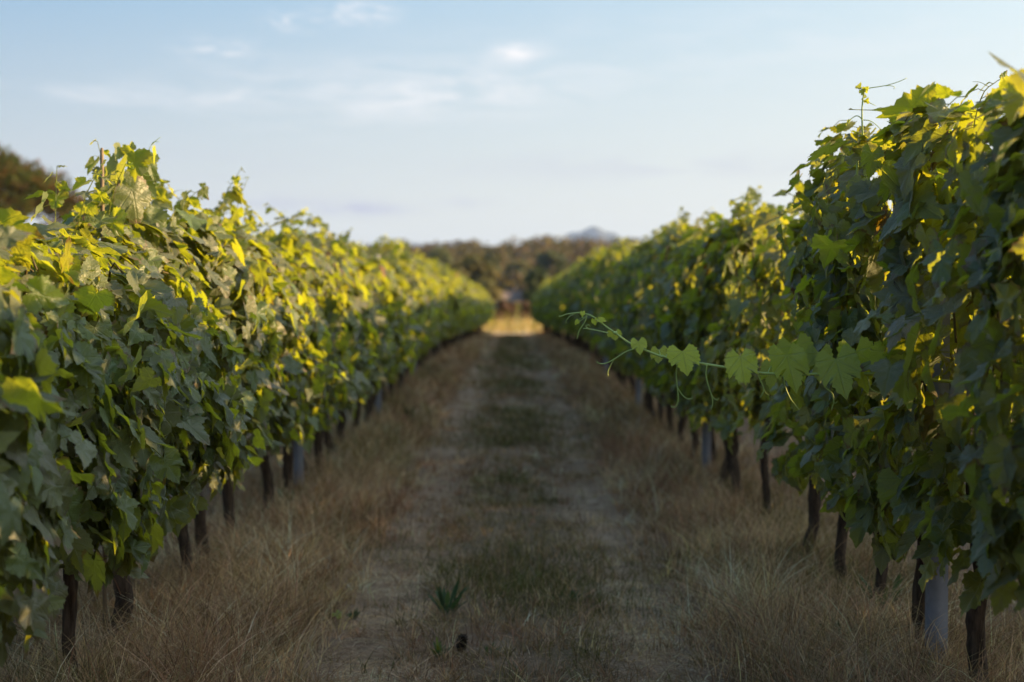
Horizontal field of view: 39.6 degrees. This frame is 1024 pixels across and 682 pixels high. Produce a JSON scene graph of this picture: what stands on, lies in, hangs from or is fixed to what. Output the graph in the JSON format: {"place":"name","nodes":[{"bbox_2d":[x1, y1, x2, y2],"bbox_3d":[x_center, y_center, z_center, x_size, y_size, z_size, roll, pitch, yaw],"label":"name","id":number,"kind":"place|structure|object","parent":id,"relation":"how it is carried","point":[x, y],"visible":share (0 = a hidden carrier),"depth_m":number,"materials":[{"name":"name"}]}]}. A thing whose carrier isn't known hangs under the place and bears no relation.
{"place":"outdoors","nodes":[
{"label":"outdoors","id":0,"kind":"place"},
{"bbox_2d":[0,0,1023,248],"label":"sky","id":1,"kind":"structure","parent":0,"point":[415,121],"materials":[{"name":"blue"}]},
{"bbox_2d":[1,262,1023,681],"bbox_3d":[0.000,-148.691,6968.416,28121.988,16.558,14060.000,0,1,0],"label":"ground","id":2,"kind":"structure","parent":0,"point":[439,482],"depth_m":7.57,"materials":[{"name":"soil"}]},
{"bbox_2d":[0,431,22,548],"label":"grapevine","id":3,"kind":"object","parent":2,"relation":"on","point":[10,515],"visible":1,"depth_m":2.73,"materials":[{"name":"green plant"}]},
{"bbox_2d":[0,143,86,224],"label":"umbrella pine","id":4,"kind":"object","parent":2,"relation":"on","point":[18,183],"visible":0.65,"depth_m":60.14,"materials":[{"name":"green plant"}]},
{"bbox_2d":[0,225,97,645],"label":"grapevine","id":5,"kind":"object","parent":2,"relation":"on","point":[24,474],"visible":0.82,"depth_m":3.17,"materials":[{"name":"green plant"}]},
{"bbox_2d":[0,207,184,667],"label":"grapevine","id":6,"kind":"object","parent":2,"relation":"on","point":[91,361],"visible":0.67,"depth_m":3.89,"materials":[{"name":"green plant"}]},
{"bbox_2d":[100,148,106,649],"bbox_3d":[-1.437,0.321,5.007,0.019,1.999,0.017,0,1,0],"label":"wooden stake","id":7,"kind":"object","parent":2,"relation":"on","point":[104,555],"visible":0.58,"depth_m":5.01,"materials":[{"name":"brown wood"}]},
{"bbox_2d":[14,220,245,680],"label":"grapevine","id":8,"kind":"object","parent":2,"relation":"on","point":[140,303],"visible":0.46,"depth_m":4.46,"materials":[{"name":"green plant"}]},
{"bbox_2d":[23,138,257,642],"bbox_3d":[-1.461,0.225,5.206,1.049,1.960,1.194,0,1,0],"label":"grapevine","id":9,"kind":"object","parent":2,"relation":"on","point":[122,196],"visible":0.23,"depth_m":5.21,"materials":[{"name":"green plant"}]},
{"bbox_2d":[77,173,306,584],"bbox_3d":[-1.469,0.229,6.147,1.028,1.897,1.157,0,1,0],"label":"grapevine","id":10,"kind":"object","parent":2,"relation":"on","point":[254,318],"visible":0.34,"depth_m":6.03,"materials":[{"name":"green plant"}]},
{"bbox_2d":[126,167,318,564],"bbox_3d":[-1.454,0.168,6.770,0.948,1.972,1.141,0,1,0],"label":"grapevine","id":11,"kind":"object","parent":2,"relation":"on","point":[277,364],"visible":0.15,"depth_m":6.75,"materials":[{"name":"green plant"}]},
{"bbox_2d":[188,205,349,542],"bbox_3d":[-1.444,0.237,7.543,1.139,1.862,1.304,0,1,0],"label":"grapevine","id":12,"kind":"object","parent":2,"relation":"on","point":[322,375],"visible":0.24,"depth_m":7.43,"materials":[{"name":"green plant"}]},
{"bbox_2d":[232,219,356,517],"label":"grapevine","id":13,"kind":"object","parent":2,"relation":"on","point":[324,338],"visible":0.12,"depth_m":8.45,"materials":[{"name":"green plant"}]},
{"bbox_2d":[294,429,303,487],"bbox_3d":[-1.422,0.304,9.458,0.076,2.020,0.045,0,1,-3],"label":"vineyard post","id":14,"kind":"object","parent":2,"relation":"on","point":[298,453],"depth_m":9.45,"materials":[{"name":"metal"}]},
{"bbox_2d":[253,203,370,495],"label":"grapevine","id":15,"kind":"object","parent":2,"relation":"on","point":[333,303],"visible":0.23,"depth_m":8.95,"materials":[{"name":"green plant"}]},
{"bbox_2d":[288,207,384,467],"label":"grapevine","id":16,"kind":"object","parent":2,"relation":"on","point":[372,317],"visible":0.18,"depth_m":10.62,"materials":[{"name":"green plant"}]},
{"bbox_2d":[293,217,384,482],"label":"grapevine","id":17,"kind":"object","parent":2,"relation":"on","point":[357,357],"visible":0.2,"depth_m":9.93,"materials":[{"name":"green plant"}]},
{"bbox_2d":[323,240,394,457],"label":"grapevine","id":18,"kind":"object","parent":2,"relation":"on","point":[385,331],"visible":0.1,"depth_m":11.53,"materials":[{"name":"green plant"}]},
{"bbox_2d":[336,235,400,445],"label":"grapevine","id":19,"kind":"object","parent":2,"relation":"on","point":[366,267],"visible":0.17,"depth_m":12.41,"materials":[{"name":"green plant"}]},
{"bbox_2d":[373,254,380,412],"bbox_3d":[-1.426,0.095,15.055,0.076,2.020,0.045,0,1,1],"label":"vineyard post","id":20,"kind":"object","parent":2,"relation":"on","point":[378,400],"visible":0.06,"depth_m":15.04,"materials":[{"name":"metal"}]},
{"bbox_2d":[344,241,417,425],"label":"grapevine","id":21,"kind":"object","parent":2,"relation":"on","point":[401,355],"visible":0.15,"depth_m":13.78,"materials":[{"name":"green plant"}]},
{"bbox_2d":[346,240,421,434],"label":"grapevine","id":22,"kind":"object","parent":2,"relation":"on","point":[397,305],"visible":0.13,"depth_m":13.06,"materials":[{"name":"green plant"}]},
{"bbox_2d":[367,247,417,415],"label":"grapevine","id":23,"kind":"object","parent":2,"relation":"on","point":[403,282],"visible":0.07,"depth_m":14.82,"materials":[{"name":"green plant"}]},
{"bbox_2d":[369,235,428,401],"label":"grapevine","id":24,"kind":"object","parent":2,"relation":"on","point":[399,265],"visible":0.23,"depth_m":16.23,"materials":[{"name":"green plant"}]},
{"bbox_2d":[367,234,430,398],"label":"grapevine","id":25,"kind":"object","parent":2,"relation":"on","point":[407,262],"visible":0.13,"depth_m":16.92,"materials":[{"name":"green plant"}]},
{"bbox_2d":[381,254,425,406],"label":"grapevine","id":26,"kind":"object","parent":2,"relation":"on","point":[420,322],"visible":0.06,"depth_m":15.76,"materials":[{"name":"green plant"}]},
{"bbox_2d":[381,235,436,388],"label":"grapevine","id":27,"kind":"object","parent":2,"relation":"on","point":[428,295],"visible":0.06,"depth_m":17.95,"materials":[{"name":"green plant"}]},
{"bbox_2d":[397,254,440,379],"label":"grapevine","id":28,"kind":"object","parent":2,"relation":"on","point":[432,328],"visible":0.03,"depth_m":18.70,"materials":[{"name":"green plant"}]},
{"bbox_2d":[401,248,440,377],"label":"grapevine","id":29,"kind":"object","parent":2,"relation":"on","point":[436,305],"visible":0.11,"depth_m":19.46,"materials":[{"name":"green plant"}]},
{"bbox_2d":[405,249,449,375],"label":"grapevine","id":30,"kind":"object","parent":2,"relation":"on","point":[428,272],"visible":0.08,"depth_m":20.21,"materials":[{"name":"green plant"}]},
{"bbox_2d":[413,252,446,349],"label":"grapevine","id":31,"kind":"object","parent":2,"relation":"on","point":[442,316],"visible":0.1,"depth_m":20.95,"materials":[{"name":"green plant"}]},
{"bbox_2d":[419,258,452,366],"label":"grapevine","id":32,"kind":"object","parent":2,"relation":"on","point":[422,354],"visible":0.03,"depth_m":22.70,"materials":[{"name":"green plant"}]},
{"bbox_2d":[416,264,456,370],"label":"grapevine","id":33,"kind":"object","parent":2,"relation":"on","point":[447,318],"visible":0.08,"depth_m":21.94,"materials":[{"name":"green plant"}]},
{"bbox_2d":[425,245,452,262],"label":"ridge tree","id":34,"kind":"object","parent":2,"relation":"on","point":[438,253],"visible":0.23,"depth_m":260.23,"materials":[{"name":"green plant"}]},
{"bbox_2d":[424,258,454,360],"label":"grapevine","id":35,"kind":"object","parent":2,"relation":"on","point":[444,281],"visible":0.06,"depth_m":24.09,"materials":[{"name":"green plant"}]},
{"bbox_2d":[431,636,451,657],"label":"weed","id":36,"kind":"object","parent":2,"relation":"on","point":[437,649],"visible":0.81,"depth_m":5.26,"materials":[{"name":"green plant"}]},
{"bbox_2d":[423,263,460,361],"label":"grapevine","id":37,"kind":"object","parent":2,"relation":"on","point":[435,271],"visible":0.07,"depth_m":23.63,"materials":[{"name":"green plant"}]},
{"bbox_2d":[422,260,463,358],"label":"grapevine","id":38,"kind":"object","parent":2,"relation":"on","point":[457,307],"visible":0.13,"depth_m":25.03,"materials":[{"name":"green plant"}]},
{"bbox_2d":[427,579,468,614],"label":"weed","id":39,"kind":"object","parent":2,"relation":"on","point":[444,598],"visible":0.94,"depth_m":5.97,"materials":[{"name":"green plant"}]},
{"bbox_2d":[434,258,465,346],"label":"grapevine","id":40,"kind":"object","parent":2,"relation":"on","point":[453,277],"visible":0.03,"depth_m":27.64,"materials":[{"name":"green plant"}]},
{"bbox_2d":[430,261,471,351],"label":"grapevine","id":41,"kind":"object","parent":2,"relation":"on","point":[462,314],"visible":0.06,"depth_m":25.92,"materials":[{"name":"green plant"}]},
{"bbox_2d":[432,258,472,352],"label":"grapevine","id":42,"kind":"object","parent":2,"relation":"on","point":[450,282],"visible":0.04,"depth_m":26.71,"materials":[{"name":"green plant"}]},
{"bbox_2d":[437,264,469,351],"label":"grapevine","id":43,"kind":"object","parent":2,"relation":"on","point":[460,330],"visible":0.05,"depth_m":28.20,"materials":[{"name":"green plant"}]},
{"bbox_2d":[439,259,470,276],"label":"olive tree","id":44,"kind":"object","parent":2,"relation":"on","point":[457,266],"visible":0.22,"depth_m":174.29,"materials":[{"name":"green plant"}]},
{"bbox_2d":[441,270,472,352],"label":"grapevine","id":45,"kind":"object","parent":2,"relation":"on","point":[468,297],"visible":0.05,"depth_m":29.06,"materials":[{"name":"green plant"}]},
{"bbox_2d":[437,264,478,345],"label":"grapevine","id":46,"kind":"object","parent":2,"relation":"on","point":[467,291],"visible":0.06,"depth_m":29.79,"materials":[{"name":"green plant"}]},
{"bbox_2d":[446,278,475,347],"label":"grapevine","id":47,"kind":"object","parent":2,"relation":"on","point":[463,330],"visible":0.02,"depth_m":30.72,"materials":[{"name":"green plant"}]},
{"bbox_2d":[455,633,467,651],"bbox_3d":[-0.187,1.123,5.285,0.048,0.073,0.048,14,9,0],"label":"pine cone","id":48,"kind":"object","parent":2,"relation":"on","point":[463,637],"visible":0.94,"depth_m":5.28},
{"bbox_2d":[461,253,503,301],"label":"olive tree","id":49,"kind":"object","parent":2,"relation":"on","point":[483,273],"visible":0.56,"depth_m":149.35,"materials":[{"name":"green plant"}]},
{"bbox_2d":[479,245,510,272],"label":"ridge tree","id":50,"kind":"object","parent":2,"relation":"on","point":[495,257],"visible":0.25,"depth_m":283.84,"materials":[{"name":"green plant"}]},
{"bbox_2d":[348,234,651,303],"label":"woodland","id":51,"kind":"object","parent":2,"relation":"on","point":[528,250],"visible":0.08,"depth_m":358.81,"materials":[{"name":"green plant"}]},
{"bbox_2d":[494,299,512,320],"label":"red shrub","id":52,"kind":"object","parent":2,"relation":"on","point":[503,306],"visible":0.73,"depth_m":93.75,"materials":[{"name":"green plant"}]},
{"bbox_2d":[494,286,521,313],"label":"farmhouse","id":53,"kind":"object","parent":2,"relation":"on","point":[513,295],"visible":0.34,"depth_m":188.75,"materials":[{"name":"paint"}]},
{"bbox_2d":[0,328,1023,681],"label":"dry grass","id":54,"kind":"structure","parent":2,"relation":"on","point":[192,626],"depth_m":6.17,"materials":[{"name":"beige plant"}]},
{"bbox_2d":[0,333,1023,681],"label":"green grass","id":55,"kind":"structure","parent":2,"relation":"on","point":[542,573],"depth_m":7.37,"materials":[{"name":"green plant"}]},
{"bbox_2d":[507,302,516,320],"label":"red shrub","id":56,"kind":"object","parent":2,"relation":"on","point":[512,305],"visible":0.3,"depth_m":96.75,"materials":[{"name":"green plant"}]},
{"bbox_2d":[497,260,532,289],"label":"ridge tree","id":57,"kind":"object","parent":2,"relation":"on","point":[523,267],"visible":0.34,"depth_m":248.86,"materials":[{"name":"green plant"}]},
{"bbox_2d":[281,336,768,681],"bbox_3d":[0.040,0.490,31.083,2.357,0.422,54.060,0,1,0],"label":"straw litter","id":58,"kind":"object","parent":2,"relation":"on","point":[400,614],"visible":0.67,"depth_m":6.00,"materials":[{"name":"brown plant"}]},
{"bbox_2d":[518,301,532,322],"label":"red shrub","id":59,"kind":"object","parent":2,"relation":"on","point":[525,310],"visible":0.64,"depth_m":94.79,"materials":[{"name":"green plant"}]},
{"bbox_2d":[517,266,548,311],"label":"broadleaf tree","id":60,"kind":"object","parent":2,"relation":"on","point":[534,277],"visible":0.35,"depth_m":138.87,"materials":[{"name":"green plant"}]},
{"bbox_2d":[532,250,569,278],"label":"ridge tree","id":61,"kind":"object","parent":2,"relation":"on","point":[548,257],"visible":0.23,"depth_m":268.82,"materials":[{"name":"green plant"}]},
{"bbox_2d":[545,269,573,342],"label":"grapevine","id":62,"kind":"object","parent":2,"relation":"on","point":[550,303],"visible":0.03,"depth_m":34.30,"materials":[{"name":"green plant"}]},
{"bbox_2d":[550,261,570,275],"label":"broadleaf tree","id":63,"kind":"object","parent":2,"relation":"on","point":[559,266],"visible":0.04,"depth_m":164.37,"materials":[{"name":"green plant"}]},
{"bbox_2d":[543,271,577,348],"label":"grapevine","id":64,"kind":"object","parent":2,"relation":"on","point":[553,304],"visible":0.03,"depth_m":31.32,"materials":[{"name":"green plant"}]},
{"bbox_2d":[549,282,573,346],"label":"grapevine","id":65,"kind":"object","parent":2,"relation":"on","point":[569,338],"visible":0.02,"depth_m":32.98,"materials":[{"name":"green plant"}]},
{"bbox_2d":[553,263,580,351],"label":"grapevine","id":66,"kind":"object","parent":2,"relation":"on","point":[555,286],"visible":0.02,"depth_m":30.38,"materials":[{"name":"green plant"}]},
{"bbox_2d":[554,261,585,354],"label":"grapevine","id":67,"kind":"object","parent":2,"relation":"on","point":[558,302],"visible":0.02,"depth_m":28.09,"materials":[{"name":"green plant"}]},
{"bbox_2d":[551,253,589,352],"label":"grapevine","id":68,"kind":"object","parent":2,"relation":"on","point":[553,313],"visible":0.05,"depth_m":27.27,"materials":[{"name":"green plant"}]},
{"bbox_2d":[557,255,592,355],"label":"grapevine","id":69,"kind":"object","parent":2,"relation":"on","point":[561,298],"visible":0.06,"depth_m":26.47,"materials":[{"name":"green plant"}]},
{"bbox_2d":[560,260,592,356],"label":"grapevine","id":70,"kind":"object","parent":2,"relation":"on","point":[566,310],"visible":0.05,"depth_m":25.77,"materials":[{"name":"green plant"}]},
{"bbox_2d":[561,254,595,358],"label":"grapevine","id":71,"kind":"object","parent":2,"relation":"on","point":[574,327],"visible":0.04,"depth_m":25.11,"materials":[{"name":"green plant"}]},
{"bbox_2d":[562,245,605,365],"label":"grapevine","id":72,"kind":"object","parent":2,"relation":"on","point":[589,259],"visible":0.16,"depth_m":23.29,"materials":[{"name":"green plant"}]},
{"bbox_2d":[568,245,602,362],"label":"grapevine","id":73,"kind":"object","parent":2,"relation":"on","point":[577,272],"visible":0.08,"depth_m":24.10,"materials":[{"name":"green plant"}]},
{"bbox_2d":[572,256,601,343],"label":"grapevine","id":74,"kind":"object","parent":2,"relation":"on","point":[578,310],"visible":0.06,"depth_m":22.52,"materials":[{"name":"green plant"}]},
{"bbox_2d":[571,246,608,369],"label":"grapevine","id":75,"kind":"object","parent":2,"relation":"on","point":[580,286],"visible":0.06,"depth_m":21.71,"materials":[{"name":"green plant"}]},
{"bbox_2d":[570,255,611,372],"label":"grapevine","id":76,"kind":"object","parent":2,"relation":"on","point":[583,289],"visible":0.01,"depth_m":21.07,"materials":[{"name":"green plant"}]},
{"bbox_2d":[582,248,615,377],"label":"grapevine","id":77,"kind":"object","parent":2,"relation":"on","point":[585,305],"visible":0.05,"depth_m":19.84,"materials":[{"name":"green plant"}]},
{"bbox_2d":[586,243,629,392],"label":"grapevine","id":78,"kind":"object","parent":2,"relation":"on","point":[618,254],"visible":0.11,"depth_m":17.81,"materials":[{"name":"green plant"}]},
{"bbox_2d":[584,236,631,381],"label":"grapevine","id":79,"kind":"object","parent":2,"relation":"on","point":[597,267],"visible":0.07,"depth_m":19.46,"materials":[{"name":"green plant"}]},
{"bbox_2d":[588,236,637,386],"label":"grapevine","id":80,"kind":"object","parent":2,"relation":"on","point":[611,256],"visible":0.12,"depth_m":18.55,"materials":[{"name":"green plant"}]},
{"bbox_2d":[595,244,635,398],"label":"grapevine","id":81,"kind":"object","parent":2,"relation":"on","point":[608,272],"visible":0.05,"depth_m":16.87,"materials":[{"name":"green plant"}]},
{"bbox_2d":[593,235,650,412],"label":"grapevine","id":82,"kind":"object","parent":2,"relation":"on","point":[597,338],"visible":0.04,"depth_m":15.32,"materials":[{"name":"green plant"}]},
{"bbox_2d":[598,230,658,420],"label":"grapevine","id":83,"kind":"object","parent":2,"relation":"on","point":[613,326],"visible":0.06,"depth_m":14.53,"materials":[{"name":"green plant"}]},
{"bbox_2d":[597,241,661,391],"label":"grapevine","id":84,"kind":"object","parent":2,"relation":"on","point":[613,276],"visible":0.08,"depth_m":16.31,"materials":[{"name":"green plant"}]},
{"bbox_2d":[636,377,641,408],"bbox_3d":[1.413,0.067,15.905,0.076,2.020,0.045,0,1,5],"label":"vineyard post","id":85,"kind":"object","parent":2,"relation":"on","point":[638,388],"depth_m":15.89,"materials":[{"name":"metal"}]},
{"bbox_2d":[599,223,682,427],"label":"grapevine","id":86,"kind":"object","parent":2,"relation":"on","point":[630,267],"visible":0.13,"depth_m":13.74,"materials":[{"name":"green plant"}]},
{"bbox_2d":[604,218,682,432],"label":"grapevine","id":87,"kind":"object","parent":2,"relation":"on","point":[629,317],"visible":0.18,"depth_m":12.94,"materials":[{"name":"green plant"}]},
{"bbox_2d":[615,207,702,444],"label":"grapevine","id":88,"kind":"object","parent":2,"relation":"on","point":[671,234],"visible":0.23,"depth_m":12.06,"materials":[{"name":"green plant"}]},
{"bbox_2d":[623,239,726,459],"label":"grapevine","id":89,"kind":"object","parent":2,"relation":"on","point":[648,379],"visible":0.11,"depth_m":11.31,"materials":[{"name":"green plant"}]},
{"bbox_2d":[640,207,752,469],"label":"grapevine","id":90,"kind":"object","parent":2,"relation":"on","point":[685,234],"visible":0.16,"depth_m":10.55,"materials":[{"name":"green plant"}]},
{"bbox_2d":[701,273,710,468],"bbox_3d":[1.415,0.288,10.358,0.075,2.020,0.045,0,1,1],"label":"vineyard post","id":91,"kind":"object","parent":2,"relation":"on","point":[706,446],"depth_m":10.35,"materials":[{"name":"metal"}]},
{"bbox_2d":[653,211,776,486],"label":"grapevine","id":92,"kind":"object","parent":2,"relation":"on","point":[666,328],"visible":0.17,"depth_m":9.61,"materials":[{"name":"green plant"}]},
{"bbox_2d":[654,185,789,499],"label":"grapevine","id":93,"kind":"object","parent":2,"relation":"on","point":[692,300],"visible":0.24,"depth_m":8.86,"materials":[{"name":"green plant"}]},
{"bbox_2d":[677,200,834,519],"bbox_3d":[1.443,0.152,8.220,0.977,1.961,1.417,0,1,0],"label":"grapevine","id":94,"kind":"object","parent":2,"relation":"on","point":[712,347],"visible":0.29,"depth_m":8.26,"materials":[{"name":"green plant"}]},
{"bbox_2d":[559,70,1020,681],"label":"grapevine","id":95,"kind":"object","parent":2,"relation":"on","point":[841,364],"visible":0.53,"depth_m":4.34,"materials":[{"name":"green plant"}]},
{"bbox_2d":[714,189,880,557],"bbox_3d":[1.449,0.161,6.953,0.774,1.967,1.441,0,1,0],"label":"grapevine","id":96,"kind":"object","parent":2,"relation":"on","point":[771,287],"visible":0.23,"depth_m":7.14,"materials":[{"name":"green plant"}]},
{"bbox_2d":[740,180,923,586],"bbox_3d":[1.442,0.224,6.231,0.818,1.918,1.066,0,1,0],"label":"grapevine","id":97,"kind":"object","parent":2,"relation":"on","point":[786,331],"visible":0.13,"depth_m":6.10,"materials":[{"name":"green plant"}]},
{"bbox_2d":[766,135,952,603],"bbox_3d":[1.443,0.188,5.725,0.912,2.002,1.057,0,1,0],"label":"grapevine","id":98,"kind":"object","parent":2,"relation":"on","point":[798,431],"visible":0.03,"depth_m":5.53,"materials":[{"name":"green plant"}]},
{"bbox_2d":[841,573,903,614],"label":"weed","id":99,"kind":"object","parent":2,"relation":"on","point":[896,582],"visible":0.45,"depth_m":5.74,"materials":[{"name":"green plant"}]},
{"bbox_2d":[766,78,1023,648],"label":"grapevine","id":100,"kind":"object","parent":2,"relation":"on","point":[832,204],"visible":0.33,"depth_m":4.97,"materials":[{"name":"green plant"}]},
{"bbox_2d":[925,164,950,664],"bbox_3d":[1.421,0.399,4.749,0.076,2.020,0.045,0,1,-5],"label":"vineyard post","id":101,"kind":"object","parent":2,"relation":"on","point":[936,597],"visible":0.09,"depth_m":4.74,"materials":[{"name":"metal"}]},
{"bbox_2d":[853,75,1023,619],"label":"grapevine","id":102,"kind":"object","parent":2,"relation":"on","point":[962,212],"visible":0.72,"depth_m":3.69,"materials":[{"name":"green plant"}]},
{"bbox_2d":[940,51,1023,615],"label":"grapevine","id":103,"kind":"object","parent":2,"relation":"on","point":[998,542],"visible":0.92,"depth_m":3.16,"materials":[{"name":"green plant"}]},
{"bbox_2d":[475,309,550,332],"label":"field grass","id":104,"kind":"structure","parent":0,"point":[513,326],"depth_m":69.95,"materials":[{"name":"yellow plant"}]},
{"bbox_2d":[559,226,621,247],"bbox_3d":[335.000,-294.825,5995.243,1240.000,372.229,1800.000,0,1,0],"label":"mountain","id":105,"kind":"structure","parent":0,"point":[593,232],"depth_m":5746.29,"materials":[{"name":"grey stone"}]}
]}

